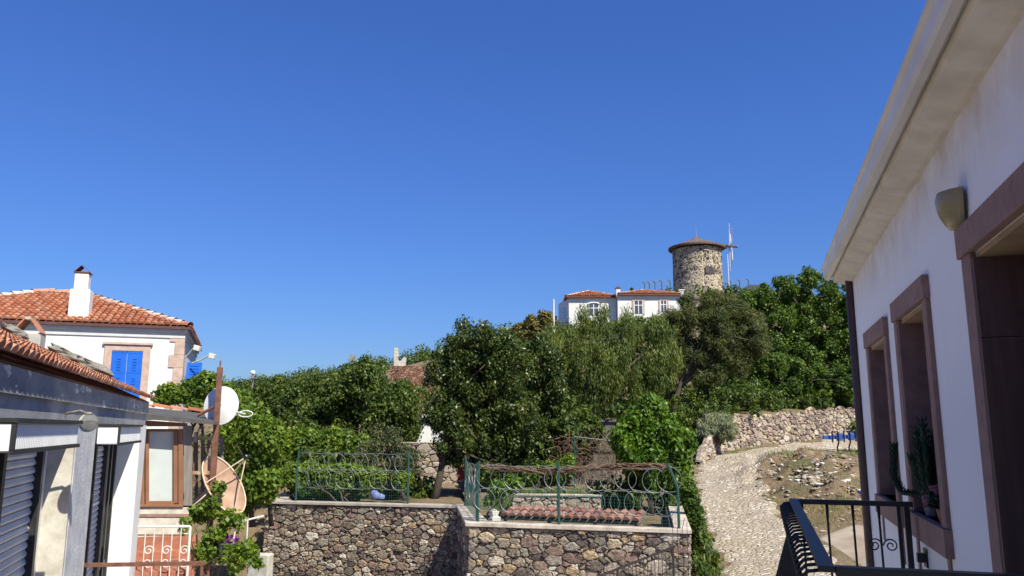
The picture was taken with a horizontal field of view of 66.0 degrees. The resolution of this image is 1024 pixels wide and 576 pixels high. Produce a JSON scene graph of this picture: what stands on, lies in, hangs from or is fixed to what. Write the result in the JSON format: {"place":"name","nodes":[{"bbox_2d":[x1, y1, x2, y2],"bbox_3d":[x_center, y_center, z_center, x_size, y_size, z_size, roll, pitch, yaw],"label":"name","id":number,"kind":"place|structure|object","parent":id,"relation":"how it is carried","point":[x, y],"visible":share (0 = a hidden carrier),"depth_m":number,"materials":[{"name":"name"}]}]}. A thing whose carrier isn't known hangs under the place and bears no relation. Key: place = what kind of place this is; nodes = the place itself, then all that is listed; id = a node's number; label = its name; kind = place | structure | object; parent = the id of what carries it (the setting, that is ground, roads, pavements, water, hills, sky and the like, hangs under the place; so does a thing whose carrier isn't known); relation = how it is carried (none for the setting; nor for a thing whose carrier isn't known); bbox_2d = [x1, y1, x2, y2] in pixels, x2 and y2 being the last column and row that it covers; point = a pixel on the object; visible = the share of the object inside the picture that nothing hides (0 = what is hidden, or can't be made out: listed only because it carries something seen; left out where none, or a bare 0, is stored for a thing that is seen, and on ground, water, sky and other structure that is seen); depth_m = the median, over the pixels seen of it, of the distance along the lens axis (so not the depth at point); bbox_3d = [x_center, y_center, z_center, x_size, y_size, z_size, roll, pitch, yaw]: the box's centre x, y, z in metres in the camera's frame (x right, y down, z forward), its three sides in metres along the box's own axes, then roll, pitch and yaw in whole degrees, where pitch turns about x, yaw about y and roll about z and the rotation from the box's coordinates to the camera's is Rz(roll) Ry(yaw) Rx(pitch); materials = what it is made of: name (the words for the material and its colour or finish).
{"place":"outdoors","nodes":[
{"label":"outdoors","id":0,"kind":"place"},
{"bbox_2d":[307,488,480,513],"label":"garden ground","id":1,"kind":"structure","parent":0,"point":[451,496],"depth_m":28.77,"materials":[{"name":"brown soil"}]},
{"bbox_2d":[274,422,376,467],"bbox_3d":[-7.509,6.646,30.837,4.667,2.755,1.458,0,-10,0],"label":"climbing vine","id":2,"kind":"object","parent":1,"relation":"on","point":[340,442],"visible":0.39,"depth_m":30.67,"materials":[{"name":"green plant"}]},
{"bbox_2d":[279,458,414,500],"bbox_3d":[-5.786,6.765,27.469,4.909,1.654,1.214,0,-10,0],"label":"hedge","id":3,"kind":"object","parent":1,"relation":"on","point":[289,475],"visible":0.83,"depth_m":27.21,"materials":[{"name":"green plant"}]},
{"bbox_2d":[370,490,384,498],"bbox_3d":[-4.498,6.915,26.431,0.496,0.289,0.419,0,-10,0],"label":"blue sack","id":4,"kind":"object","parent":1,"relation":"on","point":[376,495],"visible":0.77,"depth_m":26.29,"materials":[{"name":"plastic"}]},
{"bbox_2d":[348,419,425,499],"bbox_3d":[-4.497,6.337,28.856,2.896,3.071,1.647,0,-10,0],"label":"olive tree","id":5,"kind":"object","parent":1,"relation":"on","point":[391,441],"visible":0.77,"depth_m":28.62,"materials":[{"name":"green plant"}]},
{"bbox_2d":[418,314,546,498],"bbox_3d":[-1.022,4.618,30.254,5.125,7.196,3.682,0,-10,0],"label":"broadleaf tree","id":6,"kind":"object","parent":1,"relation":"on","point":[472,374],"visible":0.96,"depth_m":29.49,"materials":[{"name":"green plant"}]},
{"bbox_2d":[0,0,925,383],"label":"sky","id":7,"kind":"structure","parent":0,"point":[296,183],"materials":[{"name":"blue"}]},
{"bbox_2d":[191,290,862,575],"bbox_3d":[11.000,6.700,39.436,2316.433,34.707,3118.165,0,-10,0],"label":"ground","id":8,"kind":"structure","parent":0,"point":[256,532],"depth_m":30.12,"materials":[{"name":"beige soil"}]},
{"bbox_2d":[0,265,215,428],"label":"tiled house","id":9,"kind":"structure","parent":8,"relation":"on","point":[143,350],"depth_m":25.62,"materials":[{"name":"paint"}]},
{"bbox_2d":[103,342,152,400],"bbox_3d":[-12.408,2.889,25.317,1.470,2.289,0.120,3,-11,-18],"label":"window frame","id":10,"kind":"structure","parent":9,"relation":"in","point":[109,346],"depth_m":25.47,"materials":[{"name":"pink stone"}]},
{"bbox_2d":[149,369,241,453],"bbox_3d":[-8.923,3.500,22.200,2.548,2.415,0.946,0,-10,0],"label":"vine bush","id":11,"kind":"object","parent":8,"relation":"on","point":[196,390],"visible":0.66,"depth_m":22.08,"materials":[{"name":"green plant"}]},
{"bbox_2d":[218,389,286,527],"bbox_3d":[-7.757,5.076,23.701,2.210,4.084,1.693,0,-10,0],"label":"climbing vine","id":12,"kind":"object","parent":8,"relation":"on","point":[258,438],"visible":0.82,"depth_m":23.28,"materials":[{"name":"green plant"}]},
{"bbox_2d":[248,370,256,387],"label":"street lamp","id":13,"kind":"object","parent":8,"relation":"on","point":[252,372],"visible":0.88,"depth_m":69.59,"materials":[{"name":"white paint"}]},
{"bbox_2d":[245,373,292,419],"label":"leafy tree","id":14,"kind":"object","parent":8,"relation":"on","point":[269,394],"visible":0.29,"depth_m":41.15,"materials":[{"name":"green plant"}]},
{"bbox_2d":[276,370,340,429],"bbox_3d":[-10.055,6.273,39.230,3.754,4.529,2.511,0,-10,0],"label":"leafy tree","id":15,"kind":"object","parent":8,"relation":"on","point":[313,390],"visible":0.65,"depth_m":38.94,"materials":[{"name":"green plant"}]},
{"bbox_2d":[347,354,356,362],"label":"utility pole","id":16,"kind":"object","parent":8,"relation":"on","point":[351,356],"visible":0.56,"depth_m":57.86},
{"bbox_2d":[253,362,349,381],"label":"power cable","id":17,"kind":"object","parent":16,"relation":"attached to","point":[295,380],"visible":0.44,"depth_m":63.98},
{"bbox_2d":[319,351,390,435],"bbox_3d":[-7.426,5.651,37.825,3.383,5.153,3.286,0,-10,0],"label":"leafy tree","id":18,"kind":"object","parent":8,"relation":"on","point":[347,386],"visible":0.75,"depth_m":37.16,"materials":[{"name":"green plant"}]},
{"bbox_2d":[247,491,463,575],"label":"stone wall","id":19,"kind":"structure","parent":8,"relation":"on","point":[321,538],"depth_m":24.68,"materials":[{"name":"stone"}]},
{"bbox_2d":[295,450,413,503],"bbox_3d":[-5.112,6.042,25.278,4.133,1.642,0.220,-3,-10,15],"label":"fence","id":20,"kind":"object","parent":19,"relation":"on","point":[369,487],"visible":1,"depth_m":25.25,"materials":[{"name":"green metal"}]},
{"bbox_2d":[359,377,423,445],"bbox_3d":[-5.364,6.028,35.272,2.934,4.146,2.125,0,-10,0],"label":"leafy tree","id":21,"kind":"object","parent":8,"relation":"on","point":[396,405],"visible":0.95,"depth_m":34.99,"materials":[{"name":"green plant"}]},
{"bbox_2d":[383,348,439,392],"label":"brick ruin","id":22,"kind":"object","parent":8,"relation":"on","point":[414,374],"visible":0.29,"depth_m":59.80,"materials":[{"name":"brick"}]},
{"bbox_2d":[413,414,442,441],"bbox_3d":[-4.048,7.532,38.273,1.486,2.953,2.200,0,-10,0],"label":"white hut","id":23,"kind":"object","parent":8,"relation":"on","point":[426,435],"visible":0.04,"depth_m":37.36,"materials":[{"name":"white paint"}]},
{"bbox_2d":[401,442,549,483],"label":"rubble wall","id":24,"kind":"structure","parent":8,"relation":"on","point":[429,463],"depth_m":34.55,"materials":[{"name":"stone"}]},
{"bbox_2d":[192,319,853,509],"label":"undergrowth","id":25,"kind":"object","parent":8,"relation":"on","point":[709,397],"visible":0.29,"depth_m":35.79,"materials":[{"name":"green plant"}]},
{"bbox_2d":[511,309,558,341],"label":"hill bush","id":26,"kind":"object","parent":8,"relation":"on","point":[529,326],"visible":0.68,"depth_m":67.83,"materials":[{"name":"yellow plant"}]},
{"bbox_2d":[223,283,855,433],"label":"scrub","id":27,"kind":"object","parent":8,"relation":"on","point":[418,355],"visible":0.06,"depth_m":92.57,"materials":[{"name":"green plant"}]},
{"bbox_2d":[553,299,554,331],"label":"lamp post","id":28,"kind":"object","parent":8,"relation":"on","point":[553,311],"visible":0.35,"depth_m":62.59,"materials":[{"name":"white metal"}]},
{"bbox_2d":[456,505,691,575],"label":"stone wall","id":29,"kind":"structure","parent":8,"relation":"on","point":[495,548],"depth_m":19.11,"materials":[{"name":"stone"}]},
{"bbox_2d":[464,457,480,520],"bbox_3d":[-1.146,5.575,22.155,0.213,1.470,4.275,1,-10,-8],"label":"razor fence","id":30,"kind":"object","parent":29,"relation":"on","point":[468,494],"visible":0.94,"depth_m":22.26,"materials":[{"name":"green metal"}]},
{"bbox_2d":[488,509,500,520],"bbox_3d":[-0.486,6.085,20.975,0.296,0.436,0.365,6,-12,-30],"label":"stone cairn","id":31,"kind":"object","parent":29,"relation":"on","point":[494,516],"visible":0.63,"depth_m":20.87,"materials":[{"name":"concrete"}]},
{"bbox_2d":[474,461,681,528],"bbox_3d":[1.538,5.057,19.416,5.210,1.532,0.189,-3,-10,16],"label":"razor fence","id":32,"kind":"object","parent":29,"relation":"on","point":[557,497],"visible":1,"depth_m":19.41,"materials":[{"name":"green metal"}]},
{"bbox_2d":[481,462,672,474],"bbox_3d":[1.524,4.483,19.601,4.922,0.340,0.271,-3,-10,16],"label":"dry vine","id":33,"kind":"object","parent":32,"relation":"on","point":[576,469],"visible":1,"depth_m":19.51,"materials":[{"name":"brown plant"}]},
{"bbox_2d":[671,518,690,575],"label":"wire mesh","id":34,"kind":"object","parent":29,"relation":"attached to","point":[687,539],"visible":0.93,"depth_m":17.46,"materials":[{"name":"grey metal"}]},
{"bbox_2d":[527,302,683,418],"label":"pepper tree","id":35,"kind":"object","parent":8,"relation":"on","point":[609,356],"visible":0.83,"depth_m":42.46,"materials":[{"name":"green plant"}]},
{"bbox_2d":[558,286,681,327],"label":"hill house","id":36,"kind":"structure","parent":8,"relation":"on","point":[645,303],"depth_m":80.57,"materials":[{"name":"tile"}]},
{"bbox_2d":[562,306,564,318],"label":"window","id":37,"kind":"structure","parent":36,"relation":"in","point":[563,309],"depth_m":83.21,"materials":[{"name":"grey glass"}]},
{"bbox_2d":[588,302,598,314],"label":"window","id":38,"kind":"structure","parent":36,"relation":"in","point":[592,308],"depth_m":80.85,"materials":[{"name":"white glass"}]},
{"bbox_2d":[632,299,644,314],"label":"window","id":39,"kind":"structure","parent":36,"relation":"in","point":[638,305],"depth_m":79.86,"materials":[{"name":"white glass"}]},
{"bbox_2d":[658,299,668,312],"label":"window","id":40,"kind":"structure","parent":36,"relation":"in","point":[662,302],"depth_m":79.88,"materials":[{"name":"white glass"}]},
{"bbox_2d":[598,546,674,575],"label":"stair railing","id":41,"kind":"object","parent":8,"relation":"on","point":[641,559],"visible":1,"depth_m":17.02,"materials":[{"name":"brown metal"}]},
{"bbox_2d":[642,279,670,289],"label":"hill fence","id":42,"kind":"object","parent":8,"relation":"on","point":[654,284],"visible":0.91,"depth_m":98.59,"materials":[{"name":"grey metal"}]},
{"bbox_2d":[678,289,697,307],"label":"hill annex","id":43,"kind":"object","parent":8,"relation":"on","point":[682,291],"visible":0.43,"depth_m":88.25,"materials":[{"name":"white paint"}]},
{"bbox_2d":[670,471,712,573],"bbox_3d":[4.982,6.487,21.694,1.159,2.862,0.844,5,-11,-26],"label":"roadside bush","id":44,"kind":"object","parent":8,"relation":"on","point":[690,500],"visible":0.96,"depth_m":21.67,"materials":[{"name":"green plant"}]},
{"bbox_2d":[668,225,737,292],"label":"windmill","id":45,"kind":"object","parent":8,"relation":"on","point":[697,260],"visible":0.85,"depth_m":99.50,"materials":[{"name":"stone"}]},
{"bbox_2d":[685,504,724,575],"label":"roadside weeds","id":46,"kind":"object","parent":8,"relation":"on","point":[709,566],"visible":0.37,"depth_m":20.41,"materials":[{"name":"green plant"}]},
{"bbox_2d":[656,288,773,415],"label":"tree","id":47,"kind":"object","parent":8,"relation":"on","point":[725,322],"visible":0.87,"depth_m":48.62,"materials":[{"name":"green plant"}]},
{"bbox_2d":[694,410,739,444],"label":"lavender shrub","id":48,"kind":"object","parent":8,"relation":"on","point":[723,428],"visible":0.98,"depth_m":42.57,"materials":[{"name":"green plant"}]},
{"bbox_2d":[720,279,748,288],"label":"hill fence","id":49,"kind":"object","parent":8,"relation":"on","point":[734,282],"visible":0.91,"depth_m":98.61,"materials":[{"name":"grey metal"}]},
{"bbox_2d":[736,285,759,295],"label":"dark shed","id":50,"kind":"structure","parent":8,"relation":"on","point":[751,286],"depth_m":91.42,"materials":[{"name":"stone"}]},
{"bbox_2d":[692,439,832,498],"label":"road edge grass","id":51,"kind":"structure","parent":8,"relation":"on","point":[757,469],"depth_m":37.97,"materials":[{"name":"green plant"}]},
{"bbox_2d":[695,406,854,463],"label":"retaining wall","id":52,"kind":"structure","parent":8,"relation":"on","point":[808,423],"depth_m":49.03,"materials":[{"name":"stone"}]},
{"bbox_2d":[722,351,853,404],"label":"fig bush","id":53,"kind":"object","parent":8,"relation":"on","point":[772,369],"visible":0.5,"depth_m":55.44,"materials":[{"name":"green plant"}]},
{"bbox_2d":[738,265,850,385],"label":"broadleaf tree","id":54,"kind":"object","parent":8,"relation":"on","point":[801,333],"visible":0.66,"depth_m":61.68,"materials":[{"name":"green plant"}]},
{"bbox_2d":[757,446,857,463],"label":"green weeds","id":55,"kind":"object","parent":8,"relation":"on","point":[840,453],"visible":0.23,"depth_m":37.52,"materials":[{"name":"green plant"}]},
{"bbox_2d":[757,448,860,532],"bbox_3d":[22.455,8.724,41.136,15.434,3.900,43.468,-5,-11,27],"label":"rubble","id":56,"kind":"object","parent":8,"relation":"on","point":[812,479],"visible":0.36,"depth_m":31.00,"materials":[{"name":"grey stone"}]},
{"bbox_2d":[823,430,856,451],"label":"cultivator","id":57,"kind":"object","parent":8,"relation":"on","point":[838,436],"visible":0.48,"depth_m":42.74,"materials":[{"name":"blue paint"}]},
{"bbox_2d":[821,0,1023,573],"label":"white house","id":58,"kind":"structure","parent":8,"relation":"on","point":[935,309],"depth_m":4.22,"materials":[{"name":"paint"}]},
{"bbox_2d":[863,316,904,527],"bbox_3d":[3.352,1.148,6.835,0.328,1.660,1.264,-3,-11,17],"label":"window frame","id":59,"kind":"structure","parent":58,"relation":"in","point":[878,358],"depth_m":7.24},
{"bbox_2d":[776,498,1023,575],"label":"balcony","id":60,"kind":"structure","parent":58,"relation":"attached to","point":[790,563],"depth_m":4.51,"materials":[{"name":"metal"}]},
{"bbox_2d":[889,416,939,516],"bbox_3d":[2.809,1.228,5.472,0.225,0.662,0.433,1,-10,-7],"label":"cactus plant","id":61,"kind":"object","parent":58,"relation":"on","point":[922,462],"visible":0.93,"depth_m":5.36,"materials":[{"name":"green plant"}]},
{"bbox_2d":[890,274,954,558],"bbox_3d":[2.861,0.842,5.269,0.328,1.685,1.244,-3,-11,17],"label":"window frame","id":62,"kind":"structure","parent":58,"relation":"in","point":[913,334],"depth_m":5.55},
{"bbox_2d":[923,483,940,522],"bbox_3d":[2.675,1.350,4.950,0.178,0.239,0.139,5,-11,-25],"label":"flower pot","id":63,"kind":"object","parent":58,"relation":"on","point":[935,501],"visible":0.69,"depth_m":4.94,"materials":[{"name":"ceramic"}]},
{"bbox_2d":[935,186,965,230],"bbox_3d":[2.231,-0.391,4.002,0.136,0.240,0.206,0,-10,0],"label":"wall lamp","id":64,"kind":"object","parent":58,"relation":"attached to","point":[950,206],"visible":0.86,"depth_m":3.95,"materials":[{"name":"beige glass"}]},
{"bbox_2d":[457,473,667,526],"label":"garden ground","id":65,"kind":"structure","parent":0,"point":[650,520],"depth_m":25.62,"materials":[{"name":"brown soil"}]},
{"bbox_2d":[458,465,464,479],"bbox_3d":[-2.072,7.746,32.953,0.400,0.650,0.120,0,-10,0],"label":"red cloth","id":66,"kind":"object","parent":65,"relation":"on","point":[461,474],"visible":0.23,"depth_m":32.89,"materials":[{"name":"red fabric"}]},
{"bbox_2d":[480,472,525,515],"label":"garden shrub","id":67,"kind":"object","parent":65,"relation":"on","point":[507,480],"visible":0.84,"depth_m":23.45,"materials":[{"name":"green plant"}]},
{"bbox_2d":[513,333,580,486],"bbox_3d":[1.285,5.156,31.156,2.999,6.876,2.291,0,-10,0],"label":"broadleaf tree","id":68,"kind":"object","parent":65,"relation":"on","point":[549,374],"visible":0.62,"depth_m":31.12,"materials":[{"name":"green plant"}]},
{"bbox_2d":[522,452,576,493],"bbox_3d":[1.278,6.324,26.819,1.942,1.457,0.930,0,-10,0],"label":"garden shrub","id":69,"kind":"object","parent":65,"relation":"on","point":[569,459],"visible":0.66,"depth_m":26.75,"materials":[{"name":"green plant"}]},
{"bbox_2d":[500,495,601,511],"bbox_3d":[1.189,6.662,24.177,3.140,0.590,0.044,-1,-10,6],"label":"garden rail","id":70,"kind":"object","parent":65,"relation":"on","point":[555,496],"visible":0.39,"depth_m":24.16,"materials":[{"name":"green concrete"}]},
{"bbox_2d":[513,493,600,509],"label":"garden wall","id":71,"kind":"structure","parent":65,"relation":"on","point":[545,501],"depth_m":24.64,"materials":[{"name":"stone"}]},
{"bbox_2d":[492,486,644,510],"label":"lawn grass","id":72,"kind":"structure","parent":65,"relation":"on","point":[606,505],"depth_m":26.01,"materials":[{"name":"green plant"}]},
{"bbox_2d":[502,505,646,525],"bbox_3d":[1.617,6.248,20.865,3.738,0.833,0.976,-4,-11,20],"label":"tile canopy","id":73,"kind":"object","parent":65,"relation":"on","point":[610,519],"visible":0.73,"depth_m":20.66,"materials":[{"name":"red tile"}]},
{"bbox_2d":[551,418,616,484],"bbox_3d":[2.831,6.729,31.691,2.780,3.031,0.118,-2,-10,9],"label":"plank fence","id":74,"kind":"object","parent":65,"relation":"on","point":[607,426],"visible":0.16,"depth_m":31.61,"materials":[{"name":"brown wood"}]},
{"bbox_2d":[546,425,624,487],"bbox_3d":[2.801,6.296,29.274,3.514,2.427,0.899,0,-10,0],"label":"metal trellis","id":75,"kind":"object","parent":65,"relation":"on","point":[581,453],"visible":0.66,"depth_m":29.27,"materials":[{"name":"paint"}]},
{"bbox_2d":[607,391,698,515],"bbox_3d":[4.412,5.176,24.635,2.863,3.945,1.745,0,-10,0],"label":"broadleaf tree","id":76,"kind":"object","parent":65,"relation":"on","point":[642,435],"visible":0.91,"depth_m":24.41,"materials":[{"name":"green plant"}]},
{"bbox_2d":[693,439,857,575],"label":"road","id":77,"kind":"structure","parent":0,"point":[748,556],"depth_m":28.84,"materials":[{"name":"beige stone"}]},
{"bbox_2d":[755,446,862,527],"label":"dry grass","id":78,"kind":"structure","parent":0,"point":[790,453],"depth_m":29.34,"materials":[{"name":"brown plant"}]},
{"bbox_2d":[820,525,865,565],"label":"pavement","id":79,"kind":"structure","parent":0,"point":[842,540],"depth_m":23.22,"materials":[{"name":"concrete"}]},
{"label":"street","id":80,"kind":"structure","parent":0,"visible":0},
{"bbox_2d":[0,328,154,575],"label":"grey building","id":81,"kind":"structure","parent":80,"relation":"on","point":[70,495],"depth_m":7.69,"materials":[{"name":"paint"}]},
{"bbox_2d":[0,323,28,339],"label":"roof stone","id":82,"kind":"object","parent":81,"relation":"on","point":[14,330],"visible":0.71,"depth_m":12.60,"materials":[{"name":"grey stone"}]},
{"bbox_2d":[17,317,46,347],"bbox_3d":[-8.365,1.192,13.601,0.460,1.355,0.440,3,-11,-18],"label":"roof chimney","id":83,"kind":"object","parent":81,"relation":"on","point":[39,338],"visible":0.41,"depth_m":13.55,"materials":[{"name":"paint"}]},
{"bbox_2d":[47,343,82,361],"bbox_3d":[-7.240,1.082,12.810,0.503,0.392,0.393,3,-11,-18],"label":"roof stone","id":84,"kind":"object","parent":81,"relation":"on","point":[62,351],"visible":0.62,"depth_m":12.68,"materials":[{"name":"grey stone"}]},
{"bbox_2d":[65,409,98,431],"bbox_3d":[-4.012,1.241,7.370,0.279,0.210,0.176,0,-10,0],"label":"globe lamp","id":85,"kind":"object","parent":81,"relation":"attached to","point":[90,421],"visible":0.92,"depth_m":7.32,"materials":[{"name":"white glass"}]},
{"bbox_2d":[76,355,113,377],"bbox_3d":[-6.766,1.276,12.832,0.558,0.364,0.420,3,-11,-18],"label":"roof stone","id":86,"kind":"object","parent":81,"relation":"on","point":[96,366],"visible":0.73,"depth_m":12.68,"materials":[{"name":"grey stone"}]},
{"bbox_2d":[95,443,117,575],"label":"window","id":87,"kind":"structure","parent":81,"relation":"in","point":[110,479],"depth_m":12.26,"materials":[{"name":"black glass"}]},
{"bbox_2d":[84,561,205,575],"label":"rusty handrail","id":88,"kind":"object","parent":81,"relation":"attached to","point":[201,564],"visible":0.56,"depth_m":8.67,"materials":[{"name":"metal"}]},
{"bbox_2d":[135,535,196,575],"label":"brick steps","id":89,"kind":"structure","parent":80,"relation":"on","point":[158,551],"depth_m":14.21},
{"bbox_2d":[138,525,191,575],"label":"white railing","id":90,"kind":"object","parent":89,"relation":"on","point":[172,527],"visible":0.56,"depth_m":13.46,"materials":[{"name":"metal"}]},
{"bbox_2d":[138,403,223,536],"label":"house","id":91,"kind":"structure","parent":80,"relation":"on","point":[166,492],"depth_m":14.70,"materials":[{"name":"white paint"}]},
{"bbox_2d":[140,429,183,506],"bbox_3d":[-6.616,3.326,14.627,1.067,1.438,0.110,3,-11,-18],"label":"window frame","id":92,"kind":"structure","parent":91,"relation":"in","point":[178,433],"depth_m":14.66,"materials":[{"name":"orange wood"}]},
{"bbox_2d":[233,515,263,563],"bbox_3d":[-5.052,4.782,14.840,0.811,0.924,0.180,6,-12,-31],"label":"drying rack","id":93,"kind":"object","parent":91,"relation":"attached to","point":[246,528],"visible":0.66,"depth_m":14.89,"materials":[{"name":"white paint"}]},
{"bbox_2d":[217,534,239,563],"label":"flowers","id":94,"kind":"object","parent":93,"relation":"hanging from","point":[228,539],"visible":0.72,"depth_m":14.63,"materials":[{"name":"purple plant"}]},
{"bbox_2d":[192,360,222,575],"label":"rusty pole","id":95,"kind":"object","parent":80,"relation":"on","point":[216,407],"visible":0.68,"depth_m":15.09,"materials":[{"name":"metal"}]},
{"bbox_2d":[192,489,208,504],"bbox_3d":[-5.985,3.995,15.032,0.659,0.510,0.410,0,-10,0],"label":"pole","id":96,"kind":"object","parent":95,"relation":"attached to","point":[200,497],"visible":0.57,"depth_m":15.15,"materials":[{"name":"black metal"}]},
{"bbox_2d":[179,480,265,575],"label":"grape vine","id":97,"kind":"object","parent":95,"relation":"attached to","point":[236,557],"visible":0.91,"depth_m":14.63,"materials":[{"name":"green plant"}]},
{"bbox_2d":[201,454,248,514],"bbox_3d":[-5.511,3.753,15.096,0.847,1.125,0.452,4,-11,-20],"label":"satellite dish","id":98,"kind":"object","parent":95,"relation":"attached to","point":[234,496],"visible":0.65,"depth_m":15.19,"materials":[{"name":"beige metal"}]},
{"bbox_2d":[204,386,252,424],"bbox_3d":[-5.569,2.293,15.401,0.999,0.759,0.347,0,-10,0],"label":"satellite dish","id":99,"kind":"object","parent":95,"relation":"attached to","point":[229,404],"visible":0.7,"depth_m":15.47,"materials":[{"name":"white paint"}]}
]}

